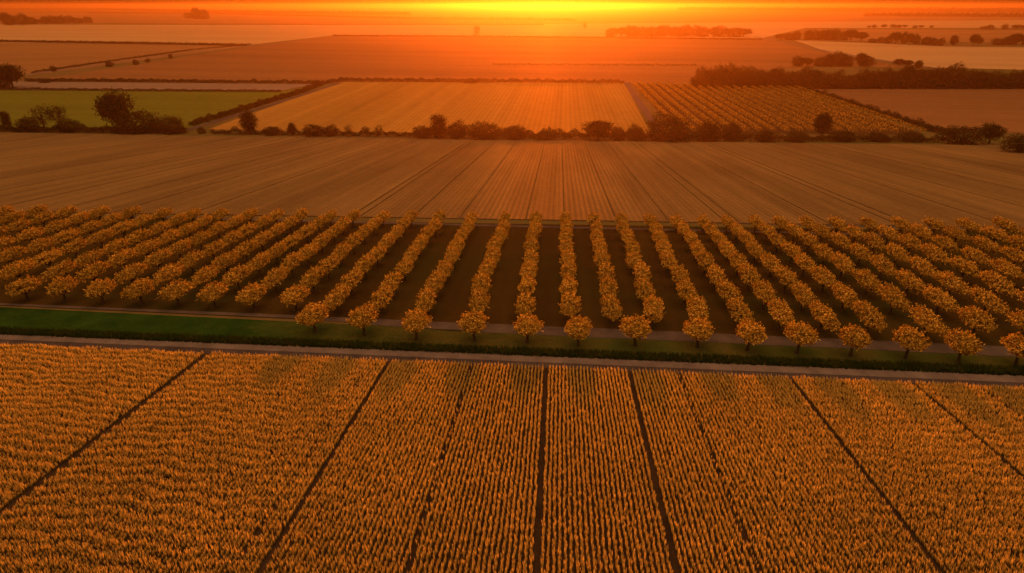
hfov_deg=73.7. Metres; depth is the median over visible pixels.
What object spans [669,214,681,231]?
orchard tree
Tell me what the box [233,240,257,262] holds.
orchard tree
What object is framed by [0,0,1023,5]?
sky
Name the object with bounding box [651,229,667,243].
orchard tree
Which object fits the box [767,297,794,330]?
orchard tree
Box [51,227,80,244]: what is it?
orchard tree
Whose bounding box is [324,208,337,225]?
orchard tree
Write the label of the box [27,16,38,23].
tree
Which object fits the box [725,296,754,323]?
orchard tree
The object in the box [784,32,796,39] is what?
tree
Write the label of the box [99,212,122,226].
orchard tree
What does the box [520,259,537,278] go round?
orchard tree
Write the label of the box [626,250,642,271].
orchard tree
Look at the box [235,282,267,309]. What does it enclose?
orchard tree
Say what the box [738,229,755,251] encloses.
orchard tree
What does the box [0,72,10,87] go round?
tree
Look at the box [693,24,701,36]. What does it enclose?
tree
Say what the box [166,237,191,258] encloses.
orchard tree
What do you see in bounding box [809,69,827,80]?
tree
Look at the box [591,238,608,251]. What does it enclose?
orchard tree
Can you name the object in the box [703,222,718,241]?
orchard tree
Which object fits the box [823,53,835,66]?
tree
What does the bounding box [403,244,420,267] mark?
orchard tree
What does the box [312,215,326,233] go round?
orchard tree
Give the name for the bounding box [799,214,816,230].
orchard tree
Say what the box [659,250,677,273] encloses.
orchard tree
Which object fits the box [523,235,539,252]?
orchard tree
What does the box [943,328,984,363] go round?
orchard tree
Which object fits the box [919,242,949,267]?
orchard tree
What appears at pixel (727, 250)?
orchard tree
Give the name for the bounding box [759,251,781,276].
orchard tree
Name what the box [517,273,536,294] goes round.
orchard tree
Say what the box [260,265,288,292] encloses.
orchard tree
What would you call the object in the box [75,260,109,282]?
orchard tree
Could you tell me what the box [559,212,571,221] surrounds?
orchard tree
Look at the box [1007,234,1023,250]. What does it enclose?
orchard tree
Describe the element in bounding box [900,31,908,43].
tree
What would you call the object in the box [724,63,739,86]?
tree
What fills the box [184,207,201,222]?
orchard tree
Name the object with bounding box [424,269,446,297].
orchard tree
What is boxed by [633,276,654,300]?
orchard tree
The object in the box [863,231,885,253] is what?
orchard tree
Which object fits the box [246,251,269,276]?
orchard tree
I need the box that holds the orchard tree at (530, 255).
[523,248,538,265]
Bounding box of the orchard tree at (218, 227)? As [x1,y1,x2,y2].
[208,220,226,239]
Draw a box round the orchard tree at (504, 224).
[497,220,510,231]
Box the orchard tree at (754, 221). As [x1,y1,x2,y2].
[748,213,762,232]
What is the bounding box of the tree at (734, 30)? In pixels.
[725,27,746,36]
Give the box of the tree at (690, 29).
[685,23,693,36]
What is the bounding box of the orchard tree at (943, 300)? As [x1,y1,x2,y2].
[922,284,959,314]
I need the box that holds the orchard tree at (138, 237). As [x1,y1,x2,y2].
[125,228,152,246]
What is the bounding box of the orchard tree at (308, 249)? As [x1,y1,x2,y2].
[297,243,317,264]
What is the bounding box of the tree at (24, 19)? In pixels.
[14,13,28,24]
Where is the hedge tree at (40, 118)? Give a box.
[26,103,55,126]
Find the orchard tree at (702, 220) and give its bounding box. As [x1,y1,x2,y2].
[697,213,710,231]
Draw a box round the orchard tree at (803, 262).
[793,251,816,276]
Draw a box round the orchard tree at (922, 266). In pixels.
[908,254,937,278]
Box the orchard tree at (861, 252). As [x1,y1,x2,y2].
[848,242,873,265]
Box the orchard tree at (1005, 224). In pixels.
[991,215,1021,233]
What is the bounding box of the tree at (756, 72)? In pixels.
[744,66,762,87]
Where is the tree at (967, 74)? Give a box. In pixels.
[955,68,977,88]
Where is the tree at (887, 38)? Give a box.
[884,34,891,42]
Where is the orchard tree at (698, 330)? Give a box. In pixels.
[682,316,714,347]
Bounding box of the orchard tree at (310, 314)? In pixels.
[294,301,329,332]
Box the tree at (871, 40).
[868,38,877,42]
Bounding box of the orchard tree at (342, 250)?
[331,242,351,264]
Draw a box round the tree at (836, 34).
[831,28,841,40]
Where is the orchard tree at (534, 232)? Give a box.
[525,226,539,239]
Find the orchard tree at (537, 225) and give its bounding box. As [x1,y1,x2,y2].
[529,219,542,232]
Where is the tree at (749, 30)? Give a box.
[736,28,751,36]
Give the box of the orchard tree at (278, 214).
[267,208,284,222]
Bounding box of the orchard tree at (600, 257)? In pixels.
[593,249,610,265]
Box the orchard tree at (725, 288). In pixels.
[715,278,742,307]
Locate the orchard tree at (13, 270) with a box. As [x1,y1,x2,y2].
[0,257,34,280]
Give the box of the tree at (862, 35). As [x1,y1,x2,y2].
[853,32,868,40]
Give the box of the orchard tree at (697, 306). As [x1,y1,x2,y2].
[686,294,709,323]
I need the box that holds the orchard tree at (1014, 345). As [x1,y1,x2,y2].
[1000,331,1023,365]
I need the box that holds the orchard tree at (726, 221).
[721,214,733,232]
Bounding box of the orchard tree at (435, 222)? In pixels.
[428,218,442,235]
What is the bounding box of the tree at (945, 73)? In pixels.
[928,66,950,86]
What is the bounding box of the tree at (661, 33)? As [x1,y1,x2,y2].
[654,25,668,36]
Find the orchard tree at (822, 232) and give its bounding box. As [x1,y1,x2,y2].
[812,222,832,242]
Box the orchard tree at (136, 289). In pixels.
[119,277,155,304]
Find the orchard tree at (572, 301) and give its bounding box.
[558,289,581,321]
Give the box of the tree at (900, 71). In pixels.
[890,66,909,88]
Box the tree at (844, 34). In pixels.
[839,30,848,40]
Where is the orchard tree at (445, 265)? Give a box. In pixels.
[434,257,453,281]
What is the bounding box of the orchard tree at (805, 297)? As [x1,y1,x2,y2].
[791,280,815,310]
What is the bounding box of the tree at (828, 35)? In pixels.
[824,28,832,39]
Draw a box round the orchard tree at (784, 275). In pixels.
[773,265,798,292]
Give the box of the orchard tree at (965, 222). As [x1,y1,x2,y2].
[953,216,983,234]
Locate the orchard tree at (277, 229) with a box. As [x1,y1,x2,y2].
[267,222,284,242]
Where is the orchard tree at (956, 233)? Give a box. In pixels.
[944,223,970,243]
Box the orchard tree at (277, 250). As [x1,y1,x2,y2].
[265,240,287,263]
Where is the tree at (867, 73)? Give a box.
[855,66,880,88]
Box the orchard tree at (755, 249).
[745,240,765,262]
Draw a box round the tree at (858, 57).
[855,52,868,65]
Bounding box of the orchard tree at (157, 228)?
[148,220,170,237]
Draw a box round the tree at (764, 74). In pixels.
[758,67,774,87]
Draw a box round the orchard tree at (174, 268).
[151,262,183,284]
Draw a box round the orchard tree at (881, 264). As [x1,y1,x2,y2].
[870,252,896,279]
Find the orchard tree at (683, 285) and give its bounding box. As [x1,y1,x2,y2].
[676,277,696,305]
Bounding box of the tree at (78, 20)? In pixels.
[72,17,83,22]
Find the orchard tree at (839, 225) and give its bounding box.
[827,215,845,233]
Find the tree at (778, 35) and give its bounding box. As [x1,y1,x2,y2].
[774,33,787,39]
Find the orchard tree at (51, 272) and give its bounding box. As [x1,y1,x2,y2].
[39,257,78,281]
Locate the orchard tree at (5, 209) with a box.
[0,204,14,215]
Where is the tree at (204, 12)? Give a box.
[197,9,209,18]
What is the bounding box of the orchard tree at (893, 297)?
[877,281,910,313]
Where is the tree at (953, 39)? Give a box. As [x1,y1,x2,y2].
[948,35,959,44]
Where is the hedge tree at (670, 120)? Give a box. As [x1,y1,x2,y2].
[645,111,703,142]
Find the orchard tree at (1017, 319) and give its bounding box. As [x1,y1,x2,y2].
[1006,307,1023,336]
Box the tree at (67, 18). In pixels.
[63,15,75,22]
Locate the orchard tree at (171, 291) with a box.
[155,278,194,306]
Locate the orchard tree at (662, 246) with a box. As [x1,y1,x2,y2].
[656,238,673,253]
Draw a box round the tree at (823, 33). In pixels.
[816,29,827,39]
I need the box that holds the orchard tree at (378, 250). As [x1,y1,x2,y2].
[366,242,387,266]
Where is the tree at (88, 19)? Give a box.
[82,16,92,22]
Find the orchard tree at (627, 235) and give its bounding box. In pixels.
[621,227,633,242]
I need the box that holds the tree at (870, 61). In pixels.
[857,55,876,66]
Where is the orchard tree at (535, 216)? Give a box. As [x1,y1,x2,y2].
[529,211,541,222]
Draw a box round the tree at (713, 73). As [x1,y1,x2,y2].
[703,67,719,87]
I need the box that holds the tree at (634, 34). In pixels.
[625,25,639,36]
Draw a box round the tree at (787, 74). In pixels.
[778,71,792,87]
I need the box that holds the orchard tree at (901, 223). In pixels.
[890,215,911,233]
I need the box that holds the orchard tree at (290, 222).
[282,215,298,233]
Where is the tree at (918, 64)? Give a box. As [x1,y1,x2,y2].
[914,60,922,68]
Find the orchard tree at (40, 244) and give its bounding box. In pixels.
[25,236,53,253]
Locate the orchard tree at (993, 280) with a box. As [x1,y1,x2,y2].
[978,269,1017,297]
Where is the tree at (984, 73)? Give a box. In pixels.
[975,69,993,80]
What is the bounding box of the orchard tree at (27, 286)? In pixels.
[5,274,42,300]
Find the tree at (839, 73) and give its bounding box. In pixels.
[833,67,845,85]
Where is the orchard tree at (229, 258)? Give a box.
[209,250,238,273]
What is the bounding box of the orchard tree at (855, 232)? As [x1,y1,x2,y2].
[844,224,864,243]
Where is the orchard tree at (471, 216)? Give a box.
[464,211,477,222]
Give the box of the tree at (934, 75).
[926,67,942,87]
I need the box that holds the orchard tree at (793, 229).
[786,222,803,242]
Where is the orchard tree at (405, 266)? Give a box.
[393,255,413,280]
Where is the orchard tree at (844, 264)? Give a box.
[830,251,855,277]
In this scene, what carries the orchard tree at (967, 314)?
on the orchard turf at (453, 298)
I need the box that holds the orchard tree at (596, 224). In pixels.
[589,219,602,231]
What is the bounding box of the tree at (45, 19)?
[40,16,51,23]
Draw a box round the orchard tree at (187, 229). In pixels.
[178,221,198,238]
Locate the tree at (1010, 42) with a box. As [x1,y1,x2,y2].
[1001,36,1018,44]
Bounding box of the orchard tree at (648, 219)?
[643,212,656,230]
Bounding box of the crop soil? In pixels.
[0,345,1023,572]
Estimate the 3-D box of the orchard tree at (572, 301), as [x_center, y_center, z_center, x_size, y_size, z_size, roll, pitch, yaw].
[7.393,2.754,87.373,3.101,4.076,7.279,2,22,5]
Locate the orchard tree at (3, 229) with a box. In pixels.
[0,224,7,234]
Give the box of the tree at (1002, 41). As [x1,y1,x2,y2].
[989,38,1005,44]
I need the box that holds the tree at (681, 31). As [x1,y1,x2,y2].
[674,24,687,36]
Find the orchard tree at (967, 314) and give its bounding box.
[956,305,997,335]
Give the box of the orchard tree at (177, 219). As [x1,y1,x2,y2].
[166,212,185,230]
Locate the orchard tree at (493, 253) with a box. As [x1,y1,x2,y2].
[483,245,500,264]
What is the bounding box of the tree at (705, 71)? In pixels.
[694,66,711,85]
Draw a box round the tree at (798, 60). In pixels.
[791,55,807,65]
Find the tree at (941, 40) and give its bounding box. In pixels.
[937,37,944,45]
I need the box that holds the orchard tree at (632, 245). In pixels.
[623,239,640,253]
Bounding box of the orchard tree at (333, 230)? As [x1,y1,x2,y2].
[325,224,343,243]
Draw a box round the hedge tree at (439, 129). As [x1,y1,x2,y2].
[429,114,446,138]
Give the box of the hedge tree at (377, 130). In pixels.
[374,125,382,136]
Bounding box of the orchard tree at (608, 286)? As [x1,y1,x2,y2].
[599,276,618,297]
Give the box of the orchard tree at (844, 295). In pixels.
[831,281,858,311]
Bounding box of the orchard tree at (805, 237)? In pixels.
[798,230,820,252]
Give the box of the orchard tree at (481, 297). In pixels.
[468,287,490,312]
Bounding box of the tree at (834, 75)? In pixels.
[821,72,838,87]
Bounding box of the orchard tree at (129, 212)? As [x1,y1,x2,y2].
[120,205,141,220]
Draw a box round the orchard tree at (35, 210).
[23,204,48,217]
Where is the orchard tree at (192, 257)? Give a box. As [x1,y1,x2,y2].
[176,249,204,273]
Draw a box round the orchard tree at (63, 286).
[44,275,78,302]
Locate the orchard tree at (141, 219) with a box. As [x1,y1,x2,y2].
[131,213,152,230]
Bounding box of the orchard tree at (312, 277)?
[299,264,325,292]
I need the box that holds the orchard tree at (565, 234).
[558,228,573,240]
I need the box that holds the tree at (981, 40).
[975,38,984,43]
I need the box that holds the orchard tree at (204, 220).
[194,212,212,231]
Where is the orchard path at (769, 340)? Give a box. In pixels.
[0,303,1016,356]
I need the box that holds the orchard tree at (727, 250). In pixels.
[718,239,737,262]
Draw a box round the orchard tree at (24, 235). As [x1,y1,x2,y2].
[15,225,44,241]
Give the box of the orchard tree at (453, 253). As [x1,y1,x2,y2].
[444,245,460,267]
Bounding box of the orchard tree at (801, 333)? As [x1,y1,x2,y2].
[782,321,819,353]
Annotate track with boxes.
[0,334,1023,382]
[13,41,293,75]
[188,83,339,128]
[361,214,1022,229]
[624,83,662,130]
[757,37,940,68]
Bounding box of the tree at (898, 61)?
[892,58,905,65]
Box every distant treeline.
[0,8,411,14]
[88,12,576,20]
[677,6,1023,11]
[863,12,1023,16]
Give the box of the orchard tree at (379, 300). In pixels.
[368,285,393,313]
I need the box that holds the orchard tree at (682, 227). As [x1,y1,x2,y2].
[675,220,689,240]
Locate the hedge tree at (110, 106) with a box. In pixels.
[91,86,138,125]
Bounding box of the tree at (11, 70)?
[0,62,26,87]
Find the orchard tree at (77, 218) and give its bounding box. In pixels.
[66,211,89,226]
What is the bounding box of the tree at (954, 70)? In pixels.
[944,61,967,87]
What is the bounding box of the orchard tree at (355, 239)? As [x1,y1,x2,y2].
[344,232,362,253]
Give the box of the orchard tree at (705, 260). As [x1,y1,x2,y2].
[695,249,715,274]
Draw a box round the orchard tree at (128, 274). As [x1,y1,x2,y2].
[114,262,147,283]
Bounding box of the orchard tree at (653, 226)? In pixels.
[648,221,662,235]
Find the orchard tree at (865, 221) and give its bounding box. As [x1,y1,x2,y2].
[858,215,879,231]
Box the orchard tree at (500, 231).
[493,226,508,245]
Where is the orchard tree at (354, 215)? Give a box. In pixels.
[345,209,360,226]
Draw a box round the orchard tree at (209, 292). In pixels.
[196,280,228,307]
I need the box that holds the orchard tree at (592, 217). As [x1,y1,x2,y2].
[587,211,599,224]
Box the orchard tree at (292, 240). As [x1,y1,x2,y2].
[280,231,301,252]
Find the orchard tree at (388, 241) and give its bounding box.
[377,232,395,254]
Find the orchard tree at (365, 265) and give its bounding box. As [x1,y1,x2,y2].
[353,253,374,278]
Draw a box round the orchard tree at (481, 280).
[471,271,491,290]
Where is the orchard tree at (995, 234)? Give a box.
[979,224,1010,244]
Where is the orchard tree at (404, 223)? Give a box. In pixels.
[397,216,411,235]
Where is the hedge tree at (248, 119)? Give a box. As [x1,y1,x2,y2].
[235,108,259,133]
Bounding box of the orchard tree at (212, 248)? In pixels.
[200,239,226,259]
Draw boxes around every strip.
[0,307,481,348]
[0,339,1023,387]
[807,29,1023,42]
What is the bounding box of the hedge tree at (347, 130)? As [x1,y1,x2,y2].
[344,124,352,136]
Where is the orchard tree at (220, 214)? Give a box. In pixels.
[211,207,229,221]
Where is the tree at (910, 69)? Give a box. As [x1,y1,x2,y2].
[902,63,915,78]
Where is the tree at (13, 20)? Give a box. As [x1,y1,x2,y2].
[0,14,16,24]
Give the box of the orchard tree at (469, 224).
[460,217,474,236]
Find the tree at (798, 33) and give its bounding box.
[792,30,801,39]
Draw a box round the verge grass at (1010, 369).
[0,325,1023,375]
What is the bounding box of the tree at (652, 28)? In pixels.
[642,26,661,36]
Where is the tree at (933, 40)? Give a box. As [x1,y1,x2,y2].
[928,37,938,45]
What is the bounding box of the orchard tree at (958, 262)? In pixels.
[945,254,984,281]
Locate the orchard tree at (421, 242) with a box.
[410,233,427,255]
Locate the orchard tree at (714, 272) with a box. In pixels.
[707,263,727,289]
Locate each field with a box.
[0,13,1023,23]
[0,25,543,44]
[0,43,243,75]
[0,88,301,127]
[0,132,1023,227]
[4,82,309,90]
[46,36,902,82]
[210,82,648,135]
[544,20,1023,37]
[795,40,1023,69]
[814,89,1023,132]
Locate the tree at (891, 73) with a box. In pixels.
[881,66,900,88]
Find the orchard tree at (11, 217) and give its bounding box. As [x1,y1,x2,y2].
[0,209,26,223]
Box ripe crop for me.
[0,343,1023,572]
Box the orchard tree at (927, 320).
[908,302,949,336]
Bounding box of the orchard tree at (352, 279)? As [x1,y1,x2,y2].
[336,267,363,294]
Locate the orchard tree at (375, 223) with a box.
[367,217,381,234]
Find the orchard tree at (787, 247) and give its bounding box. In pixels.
[780,240,802,263]
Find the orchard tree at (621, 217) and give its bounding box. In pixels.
[615,211,628,222]
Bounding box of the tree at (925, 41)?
[921,36,931,44]
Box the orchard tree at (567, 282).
[558,275,577,296]
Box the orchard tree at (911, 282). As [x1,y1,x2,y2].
[894,268,924,295]
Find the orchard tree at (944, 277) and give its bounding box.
[932,270,970,296]
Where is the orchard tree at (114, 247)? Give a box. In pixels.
[101,237,128,256]
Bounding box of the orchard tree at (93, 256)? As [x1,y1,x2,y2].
[74,248,103,269]
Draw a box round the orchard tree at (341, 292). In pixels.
[321,284,350,312]
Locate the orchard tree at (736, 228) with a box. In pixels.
[730,221,744,241]
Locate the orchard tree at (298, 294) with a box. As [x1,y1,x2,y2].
[279,285,310,311]
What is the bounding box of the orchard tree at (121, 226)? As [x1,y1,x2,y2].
[110,219,135,238]
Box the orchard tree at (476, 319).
[457,309,488,340]
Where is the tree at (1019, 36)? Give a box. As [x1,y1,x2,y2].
[1008,33,1023,44]
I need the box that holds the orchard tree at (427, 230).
[418,223,435,244]
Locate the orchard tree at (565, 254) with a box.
[559,247,575,263]
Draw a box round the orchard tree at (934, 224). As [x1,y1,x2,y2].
[922,216,946,234]
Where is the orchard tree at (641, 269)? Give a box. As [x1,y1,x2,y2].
[632,260,651,281]
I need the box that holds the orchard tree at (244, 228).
[235,221,257,241]
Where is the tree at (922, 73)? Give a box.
[914,67,929,80]
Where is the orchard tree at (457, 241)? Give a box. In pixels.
[449,235,465,251]
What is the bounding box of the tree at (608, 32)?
[605,27,619,36]
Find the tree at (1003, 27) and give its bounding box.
[1001,24,1009,29]
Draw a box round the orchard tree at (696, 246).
[690,239,706,261]
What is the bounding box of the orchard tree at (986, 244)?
[970,234,1000,254]
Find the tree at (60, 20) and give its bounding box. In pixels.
[54,15,65,23]
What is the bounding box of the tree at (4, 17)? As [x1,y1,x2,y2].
[0,12,9,24]
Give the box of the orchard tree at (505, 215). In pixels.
[498,210,511,223]
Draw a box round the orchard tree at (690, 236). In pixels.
[684,229,697,250]
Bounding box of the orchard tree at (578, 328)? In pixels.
[564,314,592,345]
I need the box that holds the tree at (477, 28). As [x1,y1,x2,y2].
[473,25,479,37]
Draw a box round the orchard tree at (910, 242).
[899,231,921,255]
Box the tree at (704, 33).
[694,25,709,36]
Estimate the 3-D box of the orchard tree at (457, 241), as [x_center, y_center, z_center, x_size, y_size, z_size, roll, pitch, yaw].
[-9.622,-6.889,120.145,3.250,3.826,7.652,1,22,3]
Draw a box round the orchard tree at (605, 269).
[598,261,615,280]
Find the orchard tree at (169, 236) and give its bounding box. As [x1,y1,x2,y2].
[158,228,180,248]
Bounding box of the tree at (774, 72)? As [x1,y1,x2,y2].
[768,66,785,79]
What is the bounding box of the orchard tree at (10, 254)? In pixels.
[0,246,28,263]
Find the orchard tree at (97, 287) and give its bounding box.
[82,277,116,303]
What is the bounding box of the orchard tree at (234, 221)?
[225,214,243,230]
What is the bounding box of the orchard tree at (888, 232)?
[876,224,901,243]
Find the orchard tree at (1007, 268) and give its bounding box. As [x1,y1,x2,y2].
[990,257,1023,279]
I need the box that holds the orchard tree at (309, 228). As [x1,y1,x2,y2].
[296,222,317,242]
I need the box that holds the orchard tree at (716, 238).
[711,231,728,250]
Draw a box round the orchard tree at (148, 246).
[132,239,160,257]
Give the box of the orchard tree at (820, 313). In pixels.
[809,299,840,331]
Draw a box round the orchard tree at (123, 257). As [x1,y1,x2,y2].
[105,247,137,271]
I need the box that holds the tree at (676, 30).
[667,26,679,36]
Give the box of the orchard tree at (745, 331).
[735,317,767,350]
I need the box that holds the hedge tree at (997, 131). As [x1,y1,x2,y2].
[980,122,1007,143]
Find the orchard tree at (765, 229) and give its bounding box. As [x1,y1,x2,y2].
[758,221,776,242]
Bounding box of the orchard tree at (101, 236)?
[86,228,114,247]
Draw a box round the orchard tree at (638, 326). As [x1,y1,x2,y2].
[618,313,653,345]
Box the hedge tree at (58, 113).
[45,103,69,123]
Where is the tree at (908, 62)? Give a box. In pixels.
[905,60,913,65]
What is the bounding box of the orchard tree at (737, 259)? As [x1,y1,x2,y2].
[728,250,746,275]
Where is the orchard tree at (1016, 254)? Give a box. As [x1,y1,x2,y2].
[999,245,1023,265]
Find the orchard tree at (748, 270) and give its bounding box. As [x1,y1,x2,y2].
[737,262,761,290]
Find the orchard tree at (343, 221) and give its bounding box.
[334,216,351,234]
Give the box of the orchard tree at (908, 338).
[892,324,931,358]
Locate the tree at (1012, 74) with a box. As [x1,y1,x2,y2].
[1006,69,1020,87]
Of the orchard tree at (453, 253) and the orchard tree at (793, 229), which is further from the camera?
the orchard tree at (793, 229)
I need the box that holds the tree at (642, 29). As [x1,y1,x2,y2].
[637,27,652,36]
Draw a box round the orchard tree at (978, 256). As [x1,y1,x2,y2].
[960,245,991,265]
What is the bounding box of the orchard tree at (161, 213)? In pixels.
[151,206,172,221]
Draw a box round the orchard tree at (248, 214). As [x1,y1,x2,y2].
[241,207,258,224]
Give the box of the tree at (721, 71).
[711,62,732,87]
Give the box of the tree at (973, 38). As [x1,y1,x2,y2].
[968,34,981,43]
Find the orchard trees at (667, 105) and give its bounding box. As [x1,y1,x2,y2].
[631,80,925,132]
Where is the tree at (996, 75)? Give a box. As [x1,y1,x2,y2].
[987,69,1006,86]
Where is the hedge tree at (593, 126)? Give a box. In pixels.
[581,119,616,140]
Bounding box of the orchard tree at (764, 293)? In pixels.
[752,279,775,309]
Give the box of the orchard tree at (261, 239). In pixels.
[252,230,272,251]
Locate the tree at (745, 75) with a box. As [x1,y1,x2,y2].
[735,64,755,79]
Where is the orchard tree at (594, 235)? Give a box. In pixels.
[590,228,605,242]
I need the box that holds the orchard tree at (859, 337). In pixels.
[838,323,872,356]
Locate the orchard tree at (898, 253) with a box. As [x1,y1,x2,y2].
[884,241,911,265]
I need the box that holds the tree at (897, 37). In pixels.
[889,32,903,43]
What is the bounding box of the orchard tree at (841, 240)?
[830,230,851,253]
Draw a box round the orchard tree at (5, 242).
[0,235,15,251]
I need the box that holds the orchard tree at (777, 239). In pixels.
[768,231,787,252]
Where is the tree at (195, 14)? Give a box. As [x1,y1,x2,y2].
[189,6,201,18]
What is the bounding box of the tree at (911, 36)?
[907,33,914,42]
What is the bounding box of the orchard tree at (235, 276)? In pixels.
[221,264,252,290]
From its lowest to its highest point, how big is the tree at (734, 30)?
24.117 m
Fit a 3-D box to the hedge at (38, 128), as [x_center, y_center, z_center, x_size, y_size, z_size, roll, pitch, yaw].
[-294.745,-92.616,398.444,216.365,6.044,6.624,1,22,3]
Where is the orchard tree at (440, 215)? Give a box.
[431,208,445,221]
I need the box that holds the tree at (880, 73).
[869,69,889,80]
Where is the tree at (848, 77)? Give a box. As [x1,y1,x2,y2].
[844,74,857,87]
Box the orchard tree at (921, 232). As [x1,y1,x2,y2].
[910,222,934,241]
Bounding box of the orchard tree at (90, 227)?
[78,219,102,234]
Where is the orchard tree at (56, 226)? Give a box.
[42,218,70,233]
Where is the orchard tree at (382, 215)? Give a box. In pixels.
[377,210,391,226]
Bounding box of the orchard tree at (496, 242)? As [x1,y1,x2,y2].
[486,235,502,249]
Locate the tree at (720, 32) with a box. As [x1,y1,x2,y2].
[710,25,728,36]
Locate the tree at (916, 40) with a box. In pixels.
[911,34,921,43]
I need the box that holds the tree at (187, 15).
[182,12,192,17]
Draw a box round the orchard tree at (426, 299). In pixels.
[415,286,437,315]
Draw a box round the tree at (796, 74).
[789,71,801,79]
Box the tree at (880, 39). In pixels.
[878,36,886,42]
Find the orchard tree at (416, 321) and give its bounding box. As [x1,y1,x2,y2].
[401,308,432,339]
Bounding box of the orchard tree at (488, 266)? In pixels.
[477,257,496,276]
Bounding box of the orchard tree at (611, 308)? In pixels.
[600,292,622,322]
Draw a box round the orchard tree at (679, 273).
[670,263,690,287]
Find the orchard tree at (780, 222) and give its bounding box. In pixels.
[771,214,789,232]
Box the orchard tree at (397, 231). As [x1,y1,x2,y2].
[389,224,404,244]
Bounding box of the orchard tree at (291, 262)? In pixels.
[280,251,303,277]
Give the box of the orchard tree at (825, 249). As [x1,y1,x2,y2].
[813,242,834,264]
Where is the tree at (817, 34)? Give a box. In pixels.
[810,28,822,39]
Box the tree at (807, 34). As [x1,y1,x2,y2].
[803,29,813,39]
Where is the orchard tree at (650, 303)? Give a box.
[643,294,664,325]
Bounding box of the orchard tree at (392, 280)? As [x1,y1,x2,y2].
[379,271,403,296]
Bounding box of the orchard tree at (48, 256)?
[31,247,65,267]
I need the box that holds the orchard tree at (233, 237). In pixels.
[219,230,242,251]
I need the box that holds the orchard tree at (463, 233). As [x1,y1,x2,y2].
[455,226,469,240]
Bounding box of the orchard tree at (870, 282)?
[851,268,882,294]
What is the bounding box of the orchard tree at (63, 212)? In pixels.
[54,205,78,218]
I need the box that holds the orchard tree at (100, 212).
[87,205,110,219]
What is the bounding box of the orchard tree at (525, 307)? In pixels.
[514,290,536,315]
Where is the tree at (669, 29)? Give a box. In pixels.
[661,25,674,35]
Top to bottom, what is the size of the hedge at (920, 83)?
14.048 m
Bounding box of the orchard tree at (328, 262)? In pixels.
[318,253,341,278]
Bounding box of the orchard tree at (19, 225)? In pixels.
[6,216,30,233]
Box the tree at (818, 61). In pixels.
[812,57,827,66]
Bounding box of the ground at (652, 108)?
[0,6,1023,386]
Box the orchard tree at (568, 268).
[560,257,576,277]
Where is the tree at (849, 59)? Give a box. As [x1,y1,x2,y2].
[838,53,855,66]
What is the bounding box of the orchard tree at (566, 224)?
[560,219,573,231]
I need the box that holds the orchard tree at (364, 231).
[356,223,372,243]
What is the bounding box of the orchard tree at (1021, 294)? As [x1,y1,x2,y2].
[1015,286,1023,302]
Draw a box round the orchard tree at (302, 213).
[294,207,308,225]
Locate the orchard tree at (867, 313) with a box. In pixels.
[851,299,886,333]
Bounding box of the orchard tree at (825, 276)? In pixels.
[810,264,837,293]
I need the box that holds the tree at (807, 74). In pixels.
[798,64,812,85]
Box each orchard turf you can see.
[0,216,1023,345]
[633,83,921,133]
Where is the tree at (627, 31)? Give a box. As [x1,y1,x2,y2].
[617,27,637,36]
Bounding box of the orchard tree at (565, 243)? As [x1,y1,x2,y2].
[558,237,573,252]
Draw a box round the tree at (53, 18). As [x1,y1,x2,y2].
[48,15,55,23]
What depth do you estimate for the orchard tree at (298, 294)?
90.22 m
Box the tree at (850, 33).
[845,29,858,40]
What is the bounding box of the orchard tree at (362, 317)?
[345,303,379,335]
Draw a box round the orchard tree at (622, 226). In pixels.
[616,219,628,239]
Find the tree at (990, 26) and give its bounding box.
[984,24,994,28]
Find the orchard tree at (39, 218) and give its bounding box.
[29,209,58,227]
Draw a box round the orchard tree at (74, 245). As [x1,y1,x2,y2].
[60,236,88,257]
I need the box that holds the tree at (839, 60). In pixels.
[827,51,847,66]
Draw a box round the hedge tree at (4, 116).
[0,110,12,126]
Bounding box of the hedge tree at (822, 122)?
[811,111,833,135]
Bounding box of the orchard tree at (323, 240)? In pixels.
[311,232,330,253]
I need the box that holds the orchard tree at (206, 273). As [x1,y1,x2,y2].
[190,265,218,287]
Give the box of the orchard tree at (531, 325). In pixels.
[513,313,544,342]
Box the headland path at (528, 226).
[133,216,884,235]
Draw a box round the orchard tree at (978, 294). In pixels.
[967,284,1009,315]
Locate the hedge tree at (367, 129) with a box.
[360,126,369,136]
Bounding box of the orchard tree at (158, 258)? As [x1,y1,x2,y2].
[141,247,172,270]
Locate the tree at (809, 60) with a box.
[802,57,813,65]
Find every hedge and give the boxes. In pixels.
[0,39,247,45]
[0,87,281,91]
[0,123,188,133]
[24,77,318,83]
[30,43,250,72]
[187,80,325,125]
[209,126,419,136]
[324,77,624,83]
[332,34,761,39]
[422,124,579,139]
[493,63,697,65]
[579,131,752,140]
[690,74,1023,88]
[751,132,944,142]
[796,85,953,133]
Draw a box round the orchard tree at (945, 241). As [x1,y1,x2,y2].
[932,234,957,252]
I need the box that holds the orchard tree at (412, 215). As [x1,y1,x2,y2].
[404,209,418,227]
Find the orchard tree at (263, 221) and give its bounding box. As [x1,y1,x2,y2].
[253,214,271,231]
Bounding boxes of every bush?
[12,115,41,132]
[38,78,50,82]
[49,66,56,71]
[55,118,84,132]
[105,61,113,66]
[109,108,163,134]
[145,117,163,133]
[156,115,186,134]
[195,127,206,133]
[262,126,280,135]
[285,122,298,135]
[300,124,326,136]
[320,123,337,136]
[412,125,431,137]
[445,119,467,138]
[463,78,478,83]
[465,120,506,139]
[502,124,526,139]
[534,130,555,140]
[611,126,625,140]
[625,122,644,140]
[695,119,724,141]
[721,123,743,141]
[753,130,780,141]
[783,131,809,142]
[829,129,856,142]
[864,131,889,142]
[898,130,924,142]
[940,125,993,144]
[996,133,1023,152]
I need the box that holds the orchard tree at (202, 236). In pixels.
[189,230,211,250]

